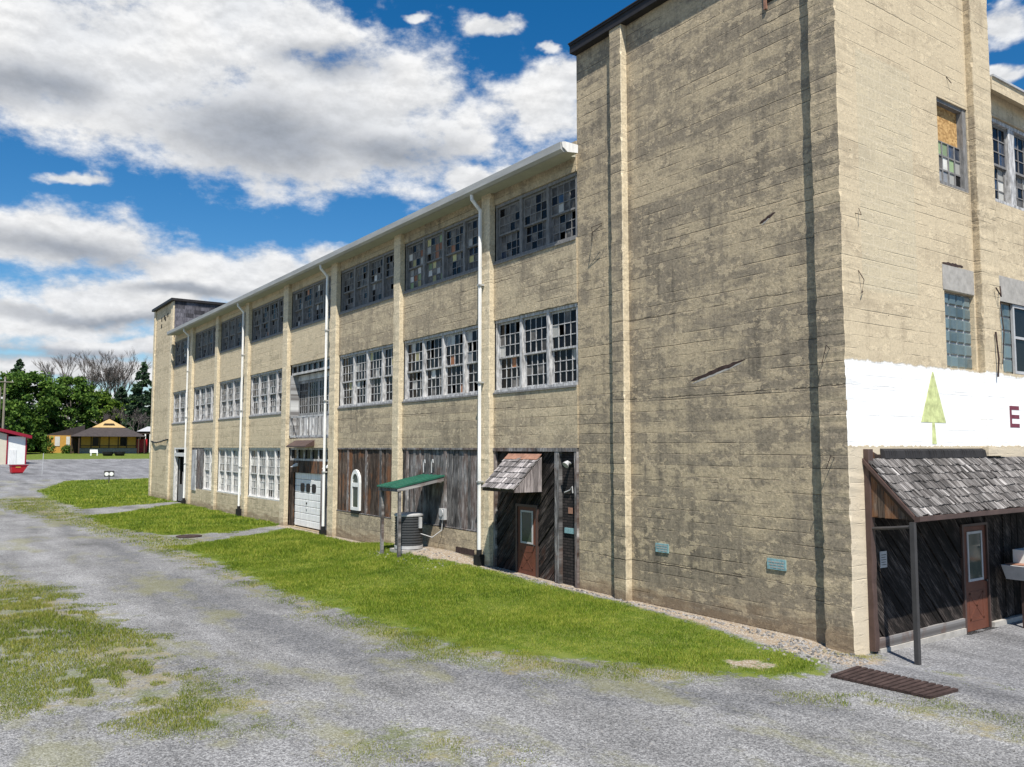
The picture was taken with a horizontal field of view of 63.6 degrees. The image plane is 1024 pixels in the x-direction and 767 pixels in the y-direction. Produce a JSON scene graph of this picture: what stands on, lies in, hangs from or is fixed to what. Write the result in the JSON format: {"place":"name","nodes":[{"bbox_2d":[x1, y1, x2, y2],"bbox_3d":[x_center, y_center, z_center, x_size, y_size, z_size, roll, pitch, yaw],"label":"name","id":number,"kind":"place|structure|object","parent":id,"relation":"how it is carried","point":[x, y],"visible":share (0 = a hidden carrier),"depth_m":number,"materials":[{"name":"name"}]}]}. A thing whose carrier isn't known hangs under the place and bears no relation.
{"place":"outdoors","nodes":[
{"label":"outdoors","id":0,"kind":"place"},
{"bbox_2d":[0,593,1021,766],"bbox_3d":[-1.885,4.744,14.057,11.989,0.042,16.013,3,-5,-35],"label":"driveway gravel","id":1,"kind":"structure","parent":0,"point":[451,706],"depth_m":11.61,"materials":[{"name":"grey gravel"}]},
{"bbox_2d":[0,451,1023,766],"bbox_3d":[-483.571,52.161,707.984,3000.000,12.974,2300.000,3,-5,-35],"label":"ground","id":2,"kind":"structure","parent":0,"point":[134,583],"depth_m":12.55,"materials":[{"name":"grey gravel"}]},
{"bbox_2d":[0,377,13,428],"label":"utility pole","id":3,"kind":"object","parent":2,"relation":"on","point":[3,411],"visible":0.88,"depth_m":133.79,"materials":[{"name":"grey wood"}]},
{"bbox_2d":[0,428,31,464],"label":"garage building","id":4,"kind":"structure","parent":2,"relation":"on","point":[13,447],"depth_m":109.58,"materials":[{"name":"beige"}]},
{"bbox_2d":[9,449,16,463],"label":"side door","id":5,"kind":"structure","parent":4,"relation":"in","point":[12,452],"depth_m":109.46,"materials":[{"name":"white paint"}]},
{"bbox_2d":[9,465,28,473],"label":"dumpster","id":6,"kind":"object","parent":2,"relation":"on","point":[16,469],"visible":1,"depth_m":91.24,"materials":[{"name":"red paint"}]},
{"bbox_2d":[0,398,42,453],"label":"broadleaf tree","id":7,"kind":"object","parent":2,"relation":"on","point":[16,408],"visible":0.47,"depth_m":139.72,"materials":[{"name":"green plant"}]},
{"bbox_2d":[7,358,36,407],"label":"conifer tree","id":8,"kind":"object","parent":2,"relation":"on","point":[19,365],"visible":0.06,"depth_m":180.54,"materials":[{"name":"green plant"}]},
{"bbox_2d":[22,429,46,451],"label":"broadleaf tree","id":9,"kind":"object","parent":2,"relation":"on","point":[36,449],"visible":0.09,"depth_m":151.97,"materials":[{"name":"green plant"}]},
{"bbox_2d":[0,369,75,451],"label":"broadleaf tree","id":10,"kind":"object","parent":2,"relation":"on","point":[47,395],"visible":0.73,"depth_m":149.83,"materials":[{"name":"green plant"}]},
{"bbox_2d":[38,441,56,453],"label":"bush","id":11,"kind":"object","parent":2,"relation":"on","point":[46,446],"visible":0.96,"depth_m":145.24,"materials":[{"name":"green plant"}]},
{"bbox_2d":[31,351,96,427],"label":"bare tree","id":12,"kind":"object","parent":2,"relation":"on","point":[61,366],"visible":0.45,"depth_m":188.44,"materials":[{"name":"grey plant"}]},
{"bbox_2d":[36,403,94,423],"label":"wood","id":13,"kind":"object","parent":2,"relation":"on","point":[92,419],"depth_m":236.09,"materials":[{"name":"plant"}]},
{"bbox_2d":[61,444,72,453],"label":"bush","id":14,"kind":"object","parent":2,"relation":"on","point":[65,448],"visible":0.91,"depth_m":146.15,"materials":[{"name":"green plant"}]},
{"bbox_2d":[46,374,100,430],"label":"broadleaf tree","id":15,"kind":"object","parent":2,"relation":"on","point":[84,410],"visible":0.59,"depth_m":159.23,"materials":[{"name":"green plant"}]},
{"bbox_2d":[71,350,116,391],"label":"bare tree","id":16,"kind":"object","parent":2,"relation":"on","point":[93,378],"visible":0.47,"depth_m":185.16,"materials":[{"name":"grey plant"}]},
{"bbox_2d":[90,450,97,455],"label":"bench","id":17,"kind":"object","parent":2,"relation":"on","point":[93,451],"visible":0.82,"depth_m":140.27,"materials":[{"name":"white wood"}]},
{"bbox_2d":[47,415,146,453],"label":"station building","id":18,"kind":"structure","parent":2,"relation":"on","point":[106,434],"depth_m":150.00,"materials":[{"name":"yellow paint"}]},
{"bbox_2d":[55,437,59,445],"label":"side window","id":19,"kind":"structure","parent":18,"relation":"in","point":[57,439],"depth_m":148.99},
{"bbox_2d":[92,437,98,444],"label":"window","id":20,"kind":"structure","parent":18,"relation":"in","point":[95,439],"depth_m":149.06,"materials":[{"name":"black glass"}]},
{"bbox_2d":[120,437,125,444],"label":"window","id":21,"kind":"structure","parent":18,"relation":"in","point":[122,439],"depth_m":151.00,"materials":[{"name":"black glass"}]},
{"bbox_2d":[137,439,146,451],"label":"red doors","id":22,"kind":"structure","parent":18,"relation":"in","point":[141,441],"depth_m":156.06,"materials":[{"name":"paint"}]},
{"bbox_2d":[73,389,125,427],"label":"broadleaf tree","id":23,"kind":"object","parent":2,"relation":"on","point":[104,403],"visible":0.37,"depth_m":172.67,"materials":[{"name":"green plant"}]},
{"bbox_2d":[72,350,141,399],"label":"bare tree","id":24,"kind":"object","parent":2,"relation":"on","point":[118,376],"visible":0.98,"depth_m":182.33,"materials":[{"name":"grey plant"}]},
{"bbox_2d":[102,452,113,455],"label":"planter","id":25,"kind":"object","parent":2,"relation":"on","point":[107,453],"visible":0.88,"depth_m":139.38,"materials":[{"name":"black plastic"}]},
{"bbox_2d":[104,471,113,482],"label":"lawn sign","id":26,"kind":"object","parent":2,"relation":"on","point":[108,474],"visible":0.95,"depth_m":80.50,"materials":[{"name":"grey paint"}]},
{"bbox_2d":[100,407,125,424],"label":"bare tree","id":27,"kind":"object","parent":2,"relation":"on","point":[119,414],"visible":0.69,"depth_m":168.92,"materials":[{"name":"grey plant"}]},
{"bbox_2d":[114,451,124,455],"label":"planter","id":28,"kind":"object","parent":2,"relation":"on","point":[121,453],"visible":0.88,"depth_m":140.75,"materials":[{"name":"black plastic"}]},
{"bbox_2d":[113,386,132,426],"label":"conifer tree","id":29,"kind":"object","parent":2,"relation":"on","point":[121,394],"visible":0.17,"depth_m":178.72,"materials":[{"name":"green plant"}]},
{"bbox_2d":[110,396,139,429],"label":"broadleaf tree","id":30,"kind":"object","parent":2,"relation":"on","point":[127,404],"visible":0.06,"depth_m":183.67,"materials":[{"name":"green plant"}]},
{"bbox_2d":[100,350,152,397],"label":"bare tree","id":31,"kind":"object","parent":2,"relation":"on","point":[125,368],"visible":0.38,"depth_m":192.32,"materials":[{"name":"grey plant"}]},
{"bbox_2d":[121,408,150,432],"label":"bare tree","id":32,"kind":"object","parent":2,"relation":"on","point":[140,418],"visible":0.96,"depth_m":165.84,"materials":[{"name":"grey plant"}]},
{"bbox_2d":[122,362,151,431],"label":"conifer tree","id":33,"kind":"object","parent":2,"relation":"on","point":[138,395],"visible":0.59,"depth_m":171.25,"materials":[{"name":"green plant"}]},
{"bbox_2d":[136,427,149,452],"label":"pavilion","id":34,"kind":"structure","parent":2,"relation":"on","point":[145,431],"depth_m":157.92,"materials":[{"name":"grey metal"}]},
{"bbox_2d":[139,384,151,427],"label":"conifer tree","id":35,"kind":"object","parent":2,"relation":"on","point":[149,398],"visible":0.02,"depth_m":179.72,"materials":[{"name":"green plant"}]},
{"bbox_2d":[176,534,201,537],"bbox_3d":[-13.251,6.286,33.879,1.000,0.110,1.000,3,-5,-35],"label":"manhole cover","id":36,"kind":"object","parent":2,"relation":"on","point":[189,536],"visible":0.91,"depth_m":33.61,"materials":[{"name":"metal"}]},
{"bbox_2d":[377,474,444,557],"bbox_3d":[-3.328,4.332,27.057,1.750,2.677,1.400,3,-5,-35],"label":"shelter","id":37,"kind":"object","parent":2,"relation":"on","point":[408,483],"visible":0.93,"depth_m":26.81,"materials":[{"name":"green metal"}]},
{"bbox_2d":[37,478,816,677],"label":"lawn grass","id":38,"kind":"structure","parent":2,"relation":"on","point":[279,549],"depth_m":21.24,"materials":[{"name":"green plant"}]},
{"bbox_2d":[390,548,426,553],"bbox_3d":[-3.390,5.494,27.108,0.930,0.160,0.900,3,-5,-35],"label":"concrete pad","id":39,"kind":"object","parent":38,"relation":"on","point":[393,550],"visible":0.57,"depth_m":26.83,"materials":[{"name":"grey concrete"}]},
{"bbox_2d":[394,512,423,549],"bbox_3d":[-3.388,4.825,27.148,0.960,1.160,0.980,3,-5,-35],"label":"air conditioner","id":40,"kind":"object","parent":39,"relation":"on","point":[411,530],"visible":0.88,"depth_m":26.76,"materials":[{"name":"grey metal"}]},
{"bbox_2d":[0,497,1023,766],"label":"weed patches","id":41,"kind":"object","parent":2,"relation":"on","point":[44,619],"visible":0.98,"depth_m":14.15,"materials":[{"name":"green plant"}]},
{"bbox_2d":[148,0,1023,664],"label":"factory building","id":42,"kind":"structure","parent":2,"relation":"on","point":[724,298],"depth_m":18.83,"materials":[{"name":"concrete"}]},
{"bbox_2d":[178,458,183,500],"bbox_3d":[-22.278,6.527,55.887,0.050,2.880,2.100,3,-5,-35],"label":"far door","id":43,"kind":"structure","parent":42,"relation":"in","point":[180,486],"depth_m":56.26,"materials":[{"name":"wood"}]},
{"bbox_2d":[180,449,183,483],"bbox_3d":[-21.982,6.156,55.757,0.050,3.640,2.900,3,-5,-35],"label":"far doorway","id":44,"kind":"structure","parent":42,"relation":"in","point":[182,450],"depth_m":56.67,"materials":[{"name":"black"}]},
{"bbox_2d":[172,389,194,423],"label":"window","id":45,"kind":"structure","parent":42,"relation":"in","point":[179,410],"depth_m":56.69,"materials":[{"name":"glass"}]},
{"bbox_2d":[175,336,195,366],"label":"window","id":46,"kind":"structure","parent":42,"relation":"in","point":[181,346],"depth_m":56.97,"materials":[{"name":"grey glass"}]},
{"bbox_2d":[193,384,220,421],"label":"window","id":47,"kind":"structure","parent":42,"relation":"in","point":[204,395],"depth_m":51.92,"materials":[{"name":"glass"}]},
{"bbox_2d":[195,325,221,360],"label":"window","id":48,"kind":"structure","parent":42,"relation":"in","point":[205,339],"depth_m":52.18,"materials":[{"name":"grey glass"}]},
{"bbox_2d":[202,448,218,490],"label":"window","id":49,"kind":"structure","parent":42,"relation":"in","point":[207,451],"depth_m":50.58,"materials":[{"name":"white glass"}]},
{"bbox_2d":[217,448,249,494],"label":"window","id":50,"kind":"structure","parent":42,"relation":"in","point":[228,469],"depth_m":46.97,"materials":[{"name":"white glass"}]},
{"bbox_2d":[219,377,251,418],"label":"window","id":51,"kind":"structure","parent":42,"relation":"in","point":[227,405],"depth_m":47.28,"materials":[{"name":"glass"}]},
{"bbox_2d":[221,311,252,351],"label":"window","id":52,"kind":"structure","parent":42,"relation":"in","point":[231,328],"depth_m":47.57,"materials":[{"name":"grey glass"}]},
{"bbox_2d":[247,448,279,500],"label":"window","id":53,"kind":"structure","parent":42,"relation":"in","point":[264,463],"depth_m":41.99,"materials":[{"name":"white glass"}]},
{"bbox_2d":[249,369,281,415],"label":"window","id":54,"kind":"structure","parent":42,"relation":"in","point":[266,387],"depth_m":42.31,"materials":[{"name":"paint"}]},
{"bbox_2d":[251,296,283,341],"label":"window","id":55,"kind":"structure","parent":42,"relation":"in","point":[266,323],"depth_m":42.63,"materials":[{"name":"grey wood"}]},
{"bbox_2d":[298,380,308,435],"bbox_3d":[-9.775,1.181,38.807,0.050,2.600,1.200,3,-5,-35],"label":"loading door","id":56,"kind":"structure","parent":42,"relation":"in","point":[303,385],"depth_m":38.84,"materials":[{"name":"grey glass"}]},
{"bbox_2d":[295,472,320,529],"bbox_3d":[-9.162,5.255,37.206,0.085,2.426,3.260,3,-5,-35],"label":"garage door","id":57,"kind":"structure","parent":42,"relation":"in","point":[311,485],"depth_m":37.23,"materials":[{"name":"white paint"}]},
{"bbox_2d":[291,276,330,328],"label":"window","id":58,"kind":"structure","parent":42,"relation":"in","point":[308,302],"depth_m":37.92,"materials":[{"name":"grey glass"}]},
{"bbox_2d":[308,378,318,434],"bbox_3d":[-9.072,1.104,37.813,0.050,2.600,1.200,3,-5,-35],"label":"loading door","id":59,"kind":"structure","parent":42,"relation":"in","point":[313,404],"depth_m":37.82,"materials":[{"name":"grey glass"}]},
{"bbox_2d":[318,377,328,434],"bbox_3d":[-8.369,1.027,36.818,0.050,2.600,1.200,3,-5,-35],"label":"loading door","id":60,"kind":"structure","parent":42,"relation":"in","point":[321,380],"depth_m":36.96,"materials":[{"name":"grey wood"}]},
{"bbox_2d":[350,470,360,512],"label":"gothic window","id":61,"kind":"structure","parent":42,"relation":"in","point":[355,502],"depth_m":32.64,"materials":[{"name":"white paint"}]},
{"bbox_2d":[338,344,392,407],"bbox_3d":[-5.638,-0.241,32.491,0.250,2.190,5.220,3,-5,-35],"label":"window","id":62,"kind":"structure","parent":42,"relation":"in","point":[374,366],"depth_m":32.46,"materials":[{"name":"paint"}]},
{"bbox_2d":[340,249,393,312],"bbox_3d":[-5.638,-3.990,32.781,0.250,1.810,5.220,3,-5,-35],"label":"window","id":63,"kind":"structure","parent":42,"relation":"in","point":[376,286],"depth_m":32.76,"materials":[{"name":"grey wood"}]},
{"bbox_2d":[403,325,477,400],"bbox_3d":[-2.276,-0.609,27.736,0.250,2.190,5.390,3,-5,-35],"label":"window","id":64,"kind":"structure","parent":42,"relation":"in","point":[438,378],"depth_m":27.73,"materials":[{"name":"paint"}]},
{"bbox_2d":[404,214,477,292],"bbox_3d":[-2.276,-4.358,28.027,0.250,1.810,5.390,3,-5,-35],"label":"window","id":65,"kind":"structure","parent":42,"relation":"in","point":[453,249],"depth_m":27.99,"materials":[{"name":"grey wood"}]},
{"bbox_2d":[439,508,446,519],"bbox_3d":[-2.277,4.270,27.020,0.140,0.360,0.320,3,-5,-35],"label":"electric box","id":66,"kind":"object","parent":42,"relation":"attached to","point":[442,513],"visible":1,"depth_m":26.93,"materials":[{"name":"grey metal"}]},
{"bbox_2d":[421,520,442,537],"bbox_3d":[-2.622,4.747,27.008,0.740,0.597,0.100,0,-4,-2],"label":"cable","id":67,"kind":"object","parent":66,"relation":"attached to","point":[435,534],"visible":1,"depth_m":27.00,"materials":[{"name":"grey metal"}]},
{"bbox_2d":[518,506,535,576],"bbox_3d":[0.423,4.471,23.367,0.095,1.935,0.880,3,-5,-35],"label":"door","id":68,"kind":"structure","parent":42,"relation":"in","point":[526,515],"depth_m":23.36,"materials":[{"name":"red paint"}]},
{"bbox_2d":[494,172,576,262],"bbox_3d":[0.686,-4.683,23.838,0.250,1.810,3.890,3,-5,-35],"label":"window","id":69,"kind":"structure","parent":42,"relation":"in","point":[535,219],"depth_m":23.82,"materials":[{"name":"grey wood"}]},
{"bbox_2d":[494,303,577,392],"bbox_3d":[0.686,-0.934,23.547,0.250,2.190,3.890,3,-5,-35],"label":"window","id":70,"kind":"structure","parent":42,"relation":"in","point":[536,356],"depth_m":23.50,"materials":[{"name":"paint"}]},
{"bbox_2d":[655,543,668,552],"bbox_3d":[3.462,3.792,19.039,0.040,0.200,0.400,3,-5,-35],"label":"wall plate","id":71,"kind":"object","parent":42,"relation":"attached to","point":[662,548],"depth_m":19.01,"materials":[{"name":"teal paint"}]},
{"bbox_2d":[767,558,786,570],"bbox_3d":[5.277,3.608,16.471,0.040,0.210,0.440,3,-5,-35],"label":"wall plate","id":72,"kind":"object","parent":42,"relation":"attached to","point":[776,564],"depth_m":16.45,"materials":[{"name":"teal paint"}]},
{"bbox_2d":[879,551,886,567],"bbox_3d":[6.923,3.279,15.399,0.220,0.300,0.020,3,-5,-35],"label":"notice sign","id":73,"kind":"object","parent":42,"relation":"attached to","point":[883,558],"visible":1,"depth_m":15.38,"materials":[{"name":"white paper"}]},
{"bbox_2d":[936,97,968,192],"bbox_3d":[9.576,-5.198,18.217,1.300,1.920,0.280,3,-5,-35],"label":"boarded window","id":74,"kind":"structure","parent":42,"relation":"in","point":[951,120],"depth_m":18.31,"materials":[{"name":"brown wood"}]},
{"bbox_2d":[944,292,971,369],"bbox_3d":[9.579,-1.124,17.854,1.230,1.620,0.100,3,-5,-35],"label":"glass block window","id":75,"kind":"structure","parent":42,"relation":"in","point":[957,313],"depth_m":17.85,"materials":[{"name":"blue glass"}]},
{"bbox_2d":[964,525,988,631],"bbox_3d":[9.727,4.071,17.327,0.950,2.140,0.095,3,-5,-35],"label":"door","id":76,"kind":"structure","parent":42,"relation":"in","point":[974,536],"depth_m":17.33,"materials":[{"name":"red paint"}]},
{"bbox_2d":[1000,303,1011,373],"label":"glass block window","id":77,"kind":"structure","parent":42,"relation":"in","point":[1007,363],"depth_m":19.29,"materials":[{"name":"teal glass"}]},
{"bbox_2d":[992,118,1023,210],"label":"window","id":78,"kind":"structure","parent":42,"relation":"in","point":[1008,142],"depth_m":20.00,"materials":[{"name":"paint"}]},
{"bbox_2d":[1010,304,1023,374],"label":"steel window","id":79,"kind":"structure","parent":42,"relation":"in","point":[1016,312],"depth_m":19.56,"materials":[{"name":"grey metal"}]},
{"bbox_2d":[374,547,885,668],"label":"loose stones","id":80,"kind":"object","parent":2,"relation":"on","point":[830,659],"visible":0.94,"depth_m":15.24,"materials":[{"name":"grey gravel"}]},
{"bbox_2d":[831,666,957,698],"bbox_3d":[5.861,4.635,12.792,0.877,0.063,1.632,3,-5,-35],"label":"drain grate","id":81,"kind":"object","parent":2,"relation":"on","point":[890,681],"visible":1,"depth_m":12.71,"materials":[{"name":"metal"}]},
{"bbox_2d":[1001,562,1023,627],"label":"metal trough","id":82,"kind":"object","parent":2,"relation":"on","point":[1013,571],"visible":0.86,"depth_m":17.46,"materials":[{"name":"metal"}]},
{"bbox_2d":[0,0,1023,421],"label":"sky","id":83,"kind":"structure","parent":0,"point":[153,152],"materials":[{"name":"blue"}]},
{"bbox_2d":[1013,548,1023,563],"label":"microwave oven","id":84,"kind":"object","parent":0,"point":[1018,555],"visible":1,"depth_m":17.72,"materials":[{"name":"white metal"}]}
]}

